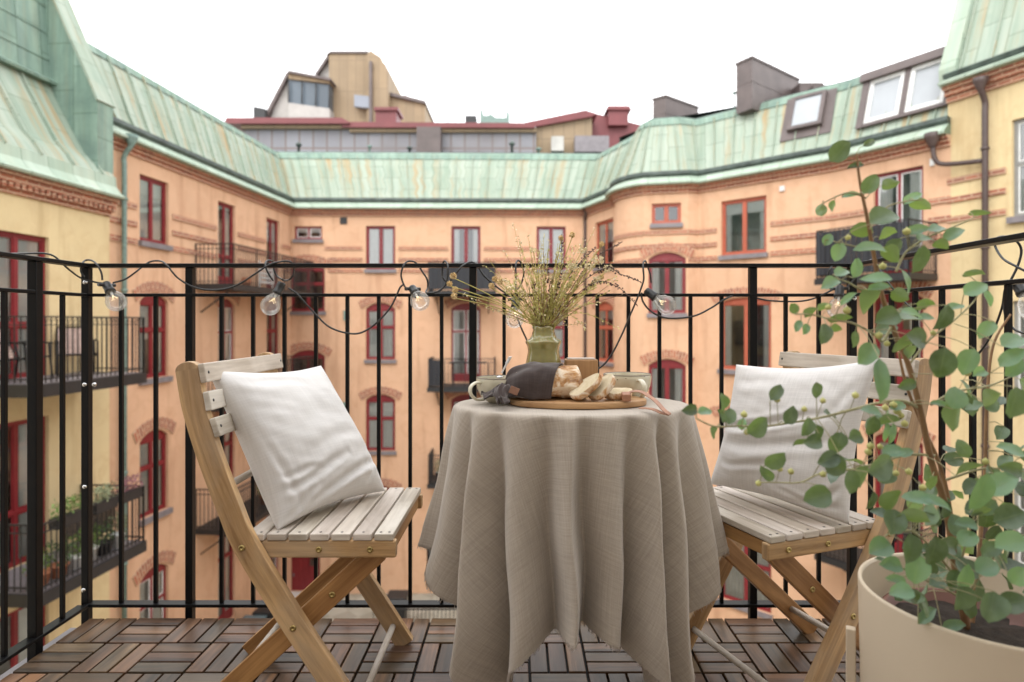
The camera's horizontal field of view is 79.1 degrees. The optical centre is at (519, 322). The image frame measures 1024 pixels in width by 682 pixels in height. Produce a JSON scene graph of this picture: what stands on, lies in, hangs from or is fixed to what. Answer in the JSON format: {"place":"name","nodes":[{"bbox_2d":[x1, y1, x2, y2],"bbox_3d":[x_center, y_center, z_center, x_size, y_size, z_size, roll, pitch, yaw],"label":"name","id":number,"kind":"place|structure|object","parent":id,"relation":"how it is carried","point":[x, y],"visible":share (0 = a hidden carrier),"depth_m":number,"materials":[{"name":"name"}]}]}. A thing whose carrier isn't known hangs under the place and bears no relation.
{"place":"outdoors","nodes":[
{"label":"outdoors","id":0,"kind":"place"},
{"bbox_2d":[0,0,146,674],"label":"yellow building","id":1,"kind":"structure","parent":0,"point":[61,196],"depth_m":11.59,"materials":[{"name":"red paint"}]},
{"bbox_2d":[0,231,44,378],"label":"balcony door","id":2,"kind":"structure","parent":1,"relation":"in","point":[13,273],"depth_m":10.82,"materials":[{"name":"red paint"}]},
{"bbox_2d":[0,416,44,572],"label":"balcony door","id":3,"kind":"structure","parent":1,"relation":"in","point":[17,430],"depth_m":10.98,"materials":[{"name":"red paint"}]},
{"bbox_2d":[0,606,44,674],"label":"window","id":4,"kind":"structure","parent":1,"relation":"in","point":[17,619],"depth_m":10.99,"materials":[{"name":"red paint"}]},
{"bbox_2d":[0,327,53,378],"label":"armchair","id":5,"kind":"object","parent":1,"relation":"on","point":[11,353],"visible":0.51,"depth_m":10.32,"materials":[{"name":"brown wood"}]},
{"bbox_2d":[22,544,53,585],"bbox_3d":[-7.679,3.897,9.896,0.426,0.606,0.466,0,0,0],"label":"potted plant","id":6,"kind":"object","parent":1,"relation":"on","point":[47,573],"visible":0.26,"depth_m":9.89,"materials":[{"name":"green plant"}]},
{"bbox_2d":[44,540,73,578],"bbox_3d":[-7.630,3.897,10.257,0.421,0.606,0.410,0,0,0],"label":"potted plant","id":7,"kind":"object","parent":1,"relation":"on","point":[54,568],"visible":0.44,"depth_m":10.19,"materials":[{"name":"green plant"}]},
{"bbox_2d":[49,493,80,529],"bbox_3d":[-7.486,3.103,10.271,0.256,0.475,0.677,0,0,5],"label":"planter box","id":8,"kind":"object","parent":1,"relation":"on","point":[73,518],"visible":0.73,"depth_m":10.25,"materials":[{"name":"black metal"}]},
{"bbox_2d":[66,533,80,569],"bbox_3d":[-7.598,3.901,10.624,0.396,0.598,0.382,0,0,24],"label":"potted plant","id":9,"kind":"object","parent":1,"relation":"on","point":[74,561],"visible":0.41,"depth_m":10.55,"materials":[{"name":"green plant"}]},
{"bbox_2d":[55,326,98,376],"bbox_3d":[-8.142,0.514,11.381,0.614,0.876,0.831,0,0,-40],"label":"armchair","id":10,"kind":"object","parent":1,"relation":"on","point":[74,341],"visible":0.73,"depth_m":11.54,"materials":[{"name":"brown wood"}]},
{"bbox_2d":[66,493,114,544],"bbox_3d":[-7.981,3.725,11.504,0.620,0.950,0.600,0,0,-10],"label":"wicker armchair","id":11,"kind":"object","parent":1,"relation":"on","point":[94,522],"visible":0.25,"depth_m":11.26,"materials":[{"name":"black wicker"}]},
{"bbox_2d":[79,523,102,560],"bbox_3d":[-7.574,3.880,10.931,0.375,0.641,0.369,0,0,-44],"label":"potted plant","id":12,"kind":"object","parent":1,"relation":"on","point":[94,549],"visible":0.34,"depth_m":10.92,"materials":[{"name":"green plant"}]},
{"bbox_2d":[93,518,113,555],"bbox_3d":[-7.545,3.898,11.251,0.411,0.604,0.433,0,0,0],"label":"potted plant","id":13,"kind":"object","parent":1,"relation":"on","point":[104,545],"visible":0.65,"depth_m":11.20,"materials":[{"name":"green plant"}]},
{"bbox_2d":[93,481,118,514],"bbox_3d":[-7.403,3.105,11.030,0.261,0.470,0.632,0,0,0],"label":"planter box","id":14,"kind":"object","parent":1,"relation":"on","point":[107,505],"visible":0.94,"depth_m":10.98,"materials":[{"name":"black metal"}]},
{"bbox_2d":[107,512,126,548],"bbox_3d":[-7.517,3.870,11.578,0.398,0.661,0.386,0,0,0],"label":"potted plant","id":15,"kind":"object","parent":1,"relation":"on","point":[117,534],"visible":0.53,"depth_m":11.52,"materials":[{"name":"green plant"}]},
{"bbox_2d":[115,472,142,503],"bbox_3d":[-7.356,3.104,11.675,0.259,0.471,0.632,0,0,9],"label":"planter box","id":16,"kind":"object","parent":1,"relation":"on","point":[132,495],"visible":0.83,"depth_m":11.68,"materials":[{"name":"black metal"}]},
{"bbox_2d":[243,615,266,617],"bbox_3d":[-7.642,9.033,17.590,0.640,1.194,0.760,0,0,0],"label":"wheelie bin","id":17,"kind":"object","parent":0,"point":[255,616],"visible":0.14,"depth_m":17.86,"materials":[{"name":"grey plastic"}]},
{"bbox_2d":[252,608,272,617],"bbox_3d":[-7.468,9.033,18.390,0.640,1.194,0.760,0,0,0],"label":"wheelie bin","id":18,"kind":"object","parent":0,"point":[262,611],"visible":0.08,"depth_m":18.04,"materials":[{"name":"black plastic"}]},
{"bbox_2d":[253,51,433,121],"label":"tower block","id":19,"kind":"structure","parent":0,"point":[354,86],"depth_m":33.60,"materials":[{"name":"beige paint"}]},
{"bbox_2d":[354,95,368,108],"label":"window","id":20,"kind":"structure","parent":19,"relation":"in","point":[360,101],"depth_m":33.50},
{"bbox_2d":[322,593,456,621],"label":"ground","id":21,"kind":"structure","parent":0,"point":[332,613],"depth_m":20.63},
{"bbox_2d":[0,628,75,679],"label":"home building","id":22,"kind":"structure","parent":21,"relation":"on","point":[24,661],"depth_m":1.83,"materials":[{"name":"paint"}]},
{"bbox_2d":[0,232,1023,665],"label":"balcony railing","id":23,"kind":"object","parent":22,"relation":"on","point":[38,632],"visible":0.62,"depth_m":1.97,"materials":[{"name":"black metal"}]},
{"bbox_2d":[16,235,1023,369],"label":"string lights","id":24,"kind":"object","parent":23,"relation":"attached to","point":[413,290],"visible":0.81,"depth_m":1.95,"materials":[{"name":"black plastic"}]},
{"bbox_2d":[351,622,738,681],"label":"floor underlay","id":25,"kind":"object","parent":22,"relation":"on","point":[529,671],"depth_m":1.73,"materials":[{"name":"black plastic"}]},
{"bbox_2d":[0,618,859,681],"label":"floor","id":26,"kind":"structure","parent":25,"relation":"on","point":[213,650],"depth_m":1.74,"materials":[{"name":"brown wood"}]},
{"bbox_2d":[175,352,422,681],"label":"folding chair","id":27,"kind":"object","parent":26,"relation":"on","point":[375,525],"visible":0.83,"depth_m":1.39,"materials":[{"name":"brown wood"}]},
{"bbox_2d":[213,366,384,529],"bbox_3d":[-0.538,0.293,1.572,0.219,0.366,0.429,0,0,30],"label":"cushion","id":28,"kind":"object","parent":27,"relation":"on","point":[302,443],"visible":0.98,"depth_m":1.47,"materials":[{"name":"fabric"}]},
{"bbox_2d":[689,351,932,681],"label":"folding chair","id":29,"kind":"object","parent":26,"relation":"on","point":[779,535],"visible":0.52,"depth_m":1.49,"materials":[{"name":"brown wood"}]},
{"bbox_2d":[711,359,877,524],"bbox_3d":[0.675,0.277,1.592,0.184,0.380,0.412,0,0,-42],"label":"cushion","id":30,"kind":"object","parent":29,"relation":"on","point":[742,456],"visible":0.72,"depth_m":1.51,"materials":[{"name":"beige off-white linen"}]},
{"bbox_2d":[846,552,1023,681],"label":"planter","id":31,"kind":"object","parent":26,"relation":"on","point":[896,644],"visible":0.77,"depth_m":0.98,"materials":[{"name":"beige ceramic"}]},
{"bbox_2d":[882,587,1023,647],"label":"soil","id":32,"kind":"structure","parent":31,"relation":"in","point":[1008,630],"depth_m":1.10,"materials":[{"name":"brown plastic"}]},
{"bbox_2d":[681,139,1023,630],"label":"potted shrub","id":33,"kind":"object","parent":32,"relation":"in","point":[957,543],"visible":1,"depth_m":0.94,"materials":[{"name":"green plant"}]},
{"bbox_2d":[373,608,456,621],"bbox_3d":[-3.044,8.980,18.500,2.684,1.300,0.040,0,0,0],"label":"iron fence","id":34,"kind":"object","parent":21,"relation":"on","point":[425,609],"visible":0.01,"depth_m":18.49,"materials":[{"name":"black metal"}]},
{"bbox_2d":[924,0,1023,563],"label":"yellow building","id":35,"kind":"structure","parent":21,"relation":"on","point":[980,84],"depth_m":12.54,"materials":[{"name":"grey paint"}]},
{"bbox_2d":[1006,118,1023,223],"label":"window","id":36,"kind":"structure","parent":35,"relation":"in","point":[1018,217],"depth_m":12.16,"materials":[{"name":"white glass"}]},
{"bbox_2d":[1014,301,1023,389],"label":"window","id":37,"kind":"structure","parent":35,"relation":"in","point":[1018,305],"depth_m":12.16,"materials":[{"name":"grey paint"}]},
{"bbox_2d":[1014,478,1023,563],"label":"window","id":38,"kind":"structure","parent":35,"relation":"in","point":[1018,500],"depth_m":12.16,"materials":[{"name":"grey paint"}]},
{"bbox_2d":[387,590,407,617],"bbox_3d":[-3.817,9.033,19.290,0.640,1.194,0.760,0,0,0],"label":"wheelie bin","id":39,"kind":"object","parent":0,"point":[397,594],"visible":0.18,"depth_m":19.19,"materials":[{"name":"grey plastic"}]},
{"bbox_2d":[69,0,955,301],"label":"sky","id":40,"kind":"structure","parent":0,"point":[227,58],"materials":[{"name":"white"}]},
{"bbox_2d":[88,43,950,620],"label":"apartment building","id":41,"kind":"structure","parent":0,"point":[752,175],"depth_m":18.07,"materials":[{"name":"orange paint"}]},
{"bbox_2d":[132,281,175,385],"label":"window","id":42,"kind":"structure","parent":41,"relation":"in","point":[146,308],"depth_m":14.83,"materials":[{"name":"red paint"}]},
{"bbox_2d":[132,417,175,526],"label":"window","id":43,"kind":"structure","parent":41,"relation":"in","point":[146,444],"depth_m":14.78,"materials":[{"name":"red paint"}]},
{"bbox_2d":[132,550,175,617],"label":"window","id":44,"kind":"structure","parent":41,"relation":"in","point":[146,568],"depth_m":14.96,"materials":[{"name":"red paint"}]},
{"bbox_2d":[138,175,172,250],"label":"window","id":45,"kind":"structure","parent":41,"relation":"in","point":[152,192],"depth_m":14.86,"materials":[{"name":"red paint"}]},
{"bbox_2d":[213,412,232,474],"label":"balcony door","id":46,"kind":"structure","parent":41,"relation":"in","point":[228,438],"depth_m":18.27,"materials":[{"name":"red paint"}]},
{"bbox_2d":[215,535,232,619],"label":"balcony door","id":47,"kind":"structure","parent":41,"relation":"in","point":[228,551],"depth_m":18.20,"materials":[{"name":"red paint"}]},
{"bbox_2d":[218,202,232,283],"bbox_3d":[-9.007,-2.235,17.951,1.017,2.390,0.966,0,0,0],"label":"balcony door","id":48,"kind":"structure","parent":41,"relation":"in","point":[225,212],"depth_m":18.20,"materials":[{"name":"red paint"}]},
{"bbox_2d":[213,291,240,360],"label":"balcony door","id":49,"kind":"structure","parent":41,"relation":"in","point":[228,307],"depth_m":18.20,"materials":[{"name":"red paint"}]},
{"bbox_2d":[259,260,272,287],"bbox_3d":[-7.816,-1.445,19.130,0.070,0.850,0.850,0,0,5],"label":"slatted folding table","id":50,"kind":"object","parent":41,"relation":"on","point":[268,278],"visible":0.28,"depth_m":19.12,"materials":[{"name":"white paint"}]},
{"bbox_2d":[267,218,276,287],"bbox_3d":[-8.781,-2.235,20.743,1.014,2.390,0.968,0,0,0],"label":"balcony door","id":51,"kind":"structure","parent":41,"relation":"in","point":[271,224],"depth_m":20.95,"materials":[{"name":"red paint"}]},
{"bbox_2d":[267,514,276,567],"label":"balcony door","id":52,"kind":"structure","parent":41,"relation":"in","point":[274,560],"depth_m":21.05,"materials":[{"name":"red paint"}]},
{"bbox_2d":[263,297,281,353],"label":"balcony door","id":53,"kind":"structure","parent":41,"relation":"in","point":[271,308],"depth_m":21.02,"materials":[{"name":"red paint"}]},
{"bbox_2d":[292,558,319,589],"bbox_3d":[-7.619,8.915,22.090,1.034,1.270,0.120,0,0,-1],"label":"entrance door","id":54,"kind":"structure","parent":41,"relation":"in","point":[302,568],"depth_m":22.09,"materials":[{"name":"red paint"}]},
{"bbox_2d":[292,227,323,242],"bbox_3d":[-7.513,-3.115,22.476,1.080,0.590,1.129,0,0,0],"label":"window","id":55,"kind":"structure","parent":41,"relation":"in","point":[302,234],"depth_m":22.09,"materials":[{"name":"red paint"}]},
{"bbox_2d":[290,254,331,314],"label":"window","id":56,"kind":"structure","parent":41,"relation":"in","point":[300,308],"depth_m":22.10,"materials":[{"name":"red paint"}]},
{"bbox_2d":[290,342,332,370],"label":"window","id":57,"kind":"structure","parent":41,"relation":"in","point":[322,348],"depth_m":22.08,"materials":[{"name":"red paint"}]},
{"bbox_2d":[358,386,401,454],"bbox_3d":[-4.961,3.485,22.100,1.566,2.430,0.258,0,0,-1],"label":"window","id":58,"kind":"structure","parent":41,"relation":"in","point":[387,402],"depth_m":22.16,"materials":[{"name":"red paint"}]},
{"bbox_2d":[364,226,396,272],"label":"window","id":59,"kind":"structure","parent":41,"relation":"in","point":[380,240],"depth_m":22.19,"materials":[{"name":"white glass"}]},
{"bbox_2d":[359,297,401,362],"bbox_3d":[-4.961,0.235,22.100,1.566,2.430,0.258,0,0,-1],"label":"window","id":60,"kind":"structure","parent":41,"relation":"in","point":[388,321],"depth_m":22.16,"materials":[{"name":"red paint"}]},
{"bbox_2d":[381,478,402,489],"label":"window","id":61,"kind":"structure","parent":41,"relation":"in","point":[392,483],"depth_m":22.04,"materials":[{"name":"red paint"}]},
{"bbox_2d":[427,549,430,562],"bbox_3d":[-2.739,8.330,22.217,1.176,2.200,0.077,0,0,-1],"label":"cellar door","id":62,"kind":"structure","parent":41,"relation":"in","point":[428,552],"depth_m":22.17,"materials":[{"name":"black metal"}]},
{"bbox_2d":[225,106,639,152],"bbox_3d":[-3.103,-7.924,28.550,17.463,2.631,7.900,0,0,0],"label":"attic storey","id":63,"kind":"object","parent":41,"relation":"on","point":[583,131],"visible":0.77,"depth_m":25.20,"materials":[{"name":"grey metal"}]},
{"bbox_2d":[433,459,439,480],"bbox_3d":[-2.777,5.071,21.277,0.437,0.717,0.444,0,0,0],"label":"potted plant","id":64,"kind":"object","parent":41,"relation":"on","point":[436,473],"visible":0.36,"depth_m":21.26,"materials":[{"name":"green plant"}]},
{"bbox_2d":[444,392,481,411],"bbox_3d":[-1.931,3.820,22.177,1.573,3.100,0.181,0,0,-1],"label":"balcony door","id":65,"kind":"structure","parent":41,"relation":"in","point":[448,395],"depth_m":22.18,"materials":[{"name":"red paint"}]},
{"bbox_2d":[451,226,480,290],"bbox_3d":[-1.941,-2.260,22.663,1.062,2.340,0.971,0,0,0],"label":"balcony door","id":66,"kind":"structure","parent":41,"relation":"in","point":[465,240],"depth_m":22.26,"materials":[{"name":"red paint"}]},
{"bbox_2d":[444,297,487,381],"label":"balcony door","id":67,"kind":"structure","parent":41,"relation":"in","point":[460,312],"depth_m":22.20,"materials":[{"name":"red paint"}]},
{"bbox_2d":[449,363,488,384],"bbox_3d":[-1.742,1.770,21.271,1.355,0.820,0.524,0,0,0],"label":"bistro table","id":68,"kind":"object","parent":41,"relation":"on","point":[465,363],"visible":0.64,"depth_m":21.26,"materials":[{"name":"black metal"}]},
{"bbox_2d":[531,298,570,362],"bbox_3d":[1.115,0.235,22.216,1.579,2.430,0.258,0,0,-1],"label":"window","id":69,"kind":"structure","parent":41,"relation":"in","point":[559,332],"depth_m":22.32,"materials":[{"name":"red paint"}]},
{"bbox_2d":[535,227,567,272],"bbox_3d":[1.115,-2.595,22.216,1.150,1.670,0.258,0,0,-1],"label":"window","id":70,"kind":"structure","parent":41,"relation":"in","point":[551,233],"depth_m":22.31,"materials":[{"name":"white glass"}]},
{"bbox_2d":[592,218,612,271],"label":"window","id":71,"kind":"structure","parent":41,"relation":"in","point":[605,228],"depth_m":21.27,"materials":[{"name":"red paint"}]},
{"bbox_2d":[591,297,613,366],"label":"window","id":72,"kind":"structure","parent":41,"relation":"in","point":[605,309],"depth_m":21.31,"materials":[{"name":"red paint"}]},
{"bbox_2d":[650,203,682,227],"bbox_3d":[4.390,-3.130,18.617,0.936,0.720,1.110,0,0,13],"label":"window","id":73,"kind":"structure","parent":41,"relation":"in","point":[663,215],"depth_m":18.26,"materials":[{"name":"red paint"}]},
{"bbox_2d":[640,242,694,317],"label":"window","id":74,"kind":"structure","parent":41,"relation":"in","point":[664,280],"depth_m":18.24,"materials":[{"name":"red paint"}]},
{"bbox_2d":[640,349,694,402],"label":"window","id":75,"kind":"structure","parent":41,"relation":"in","point":[673,373],"depth_m":18.24,"materials":[{"name":"red paint"}]},
{"bbox_2d":[710,404,729,486],"bbox_3d":[6.235,3.485,17.153,2.067,2.430,0.258,0,0,45],"label":"window","id":76,"kind":"structure","parent":41,"relation":"in","point":[714,409],"depth_m":17.68,"materials":[{"name":"red paint"}]},
{"bbox_2d":[718,196,767,259],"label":"window","id":77,"kind":"structure","parent":41,"relation":"in","point":[743,220],"depth_m":17.56,"materials":[{"name":"red paint"}]},
{"bbox_2d":[717,545,772,620],"bbox_3d":[6.235,6.885,17.153,1.560,2.150,0.258,0,0,45],"label":"window","id":78,"kind":"structure","parent":41,"relation":"in","point":[735,585],"depth_m":17.29,"materials":[{"name":"grey glass"}]},
{"bbox_2d":[712,287,781,374],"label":"window","id":79,"kind":"structure","parent":41,"relation":"in","point":[735,310],"depth_m":17.64,"materials":[{"name":"red paint"}]},
{"bbox_2d":[875,166,922,272],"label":"balcony door","id":80,"kind":"structure","parent":41,"relation":"in","point":[911,180],"depth_m":14.28,"materials":[{"name":"white paint"}]},
{"bbox_2d":[863,281,934,409],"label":"balcony door","id":81,"kind":"structure","parent":41,"relation":"in","point":[905,326],"depth_m":14.23,"materials":[{"name":"red paint"}]},
{"bbox_2d":[862,424,935,552],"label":"balcony door","id":82,"kind":"structure","parent":41,"relation":"in","point":[879,487],"depth_m":14.32,"materials":[{"name":"red paint"}]},
{"bbox_3d":[0.128,0.569,1.535,0.509,0.721,0.369,0,0,0],"label":"table","id":83,"kind":"object","parent":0,"visible":0},
{"bbox_2d":[417,397,729,681],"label":"tablecloth","id":84,"kind":"object","parent":83,"relation":"on","point":[606,526],"visible":0.87,"depth_m":1.35,"materials":[{"name":"beige fabric"}]},
{"bbox_2d":[468,375,515,403],"bbox_3d":[-0.057,0.167,1.545,0.136,0.063,0.120,0,0,0],"label":"mug","id":85,"kind":"object","parent":84,"relation":"on","point":[485,383],"visible":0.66,"depth_m":1.50,"materials":[{"name":"ceramic"}]},
{"bbox_2d":[496,357,511,378],"bbox_3d":[-0.041,0.113,1.551,0.019,0.054,0.046,0,0,45],"label":"spoon","id":86,"kind":"object","parent":85,"relation":"in","point":[507,362],"visible":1,"depth_m":1.55,"materials":[{"name":"metal"}]},
{"bbox_2d":[526,326,561,362],"bbox_3d":[0.062,0.104,1.619,0.095,0.189,0.095,0,0,0],"label":"vase","id":87,"kind":"object","parent":84,"relation":"on","point":[543,344],"visible":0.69,"depth_m":1.59,"materials":[{"name":"green glass"}]},
{"bbox_2d":[447,223,641,329],"bbox_3d":[0.056,-0.103,1.624,0.503,0.305,0.153,0,0,0],"label":"dried bouquet","id":88,"kind":"object","parent":87,"relation":"in","point":[545,315],"visible":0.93,"depth_m":1.61,"materials":[{"name":"plant"}]},
{"bbox_2d":[510,390,670,415],"bbox_3d":[0.178,0.178,1.490,0.393,0.043,0.210,0,0,22],"label":"bread board","id":89,"kind":"object","parent":84,"relation":"on","point":[627,401],"visible":0.84,"depth_m":1.43,"materials":[{"name":"brown wood"}]},
{"bbox_2d":[516,365,582,397],"bbox_3d":[0.063,0.144,1.505,0.195,0.079,0.106,0,0,0],"label":"bread loaf","id":90,"kind":"object","parent":89,"relation":"on","point":[567,379],"visible":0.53,"depth_m":1.46,"materials":[{"name":"brown food"}]},
{"bbox_2d":[480,362,563,404],"bbox_3d":[0.026,0.141,1.484,0.231,0.091,0.148,0,0,-16],"label":"kitchen towel","id":91,"kind":"object","parent":90,"relation":"on","point":[532,380],"visible":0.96,"depth_m":1.45,"materials":[{"name":"grey fabric"}]},
{"bbox_2d":[564,357,597,378],"bbox_3d":[0.158,0.145,1.613,0.083,0.106,0.055,0,0,0],"label":"cheese","id":92,"kind":"object","parent":89,"relation":"on","point":[587,366],"visible":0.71,"depth_m":1.58,"materials":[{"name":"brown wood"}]},
{"bbox_2d":[569,373,601,399],"bbox_3d":[0.154,0.150,1.447,0.078,0.062,0.058,0,0,0],"label":"bread slice","id":93,"kind":"object","parent":89,"relation":"on","point":[589,385],"visible":0.99,"depth_m":1.43,"materials":[{"name":"beige food"}]},
{"bbox_2d":[588,374,615,400],"bbox_3d":[0.192,0.152,1.456,0.067,0.062,0.057,0,0,0],"label":"bread slice","id":94,"kind":"object","parent":89,"relation":"on","point":[604,388],"visible":0.81,"depth_m":1.44,"materials":[{"name":"beige food"}]},
{"bbox_2d":[604,388,631,399],"bbox_3d":[0.234,0.170,1.475,0.071,0.025,0.050,0,0,0],"label":"bread slice","id":95,"kind":"object","parent":89,"relation":"on","point":[614,394],"visible":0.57,"depth_m":1.46,"materials":[{"name":"beige food"}]},
{"bbox_2d":[603,372,651,397],"bbox_3d":[0.282,0.165,1.596,0.137,0.066,0.123,0,0,34],"label":"mug","id":96,"kind":"object","parent":84,"relation":"on","point":[641,381],"visible":0.66,"depth_m":1.55,"materials":[{"name":"ceramic"}]}
]}

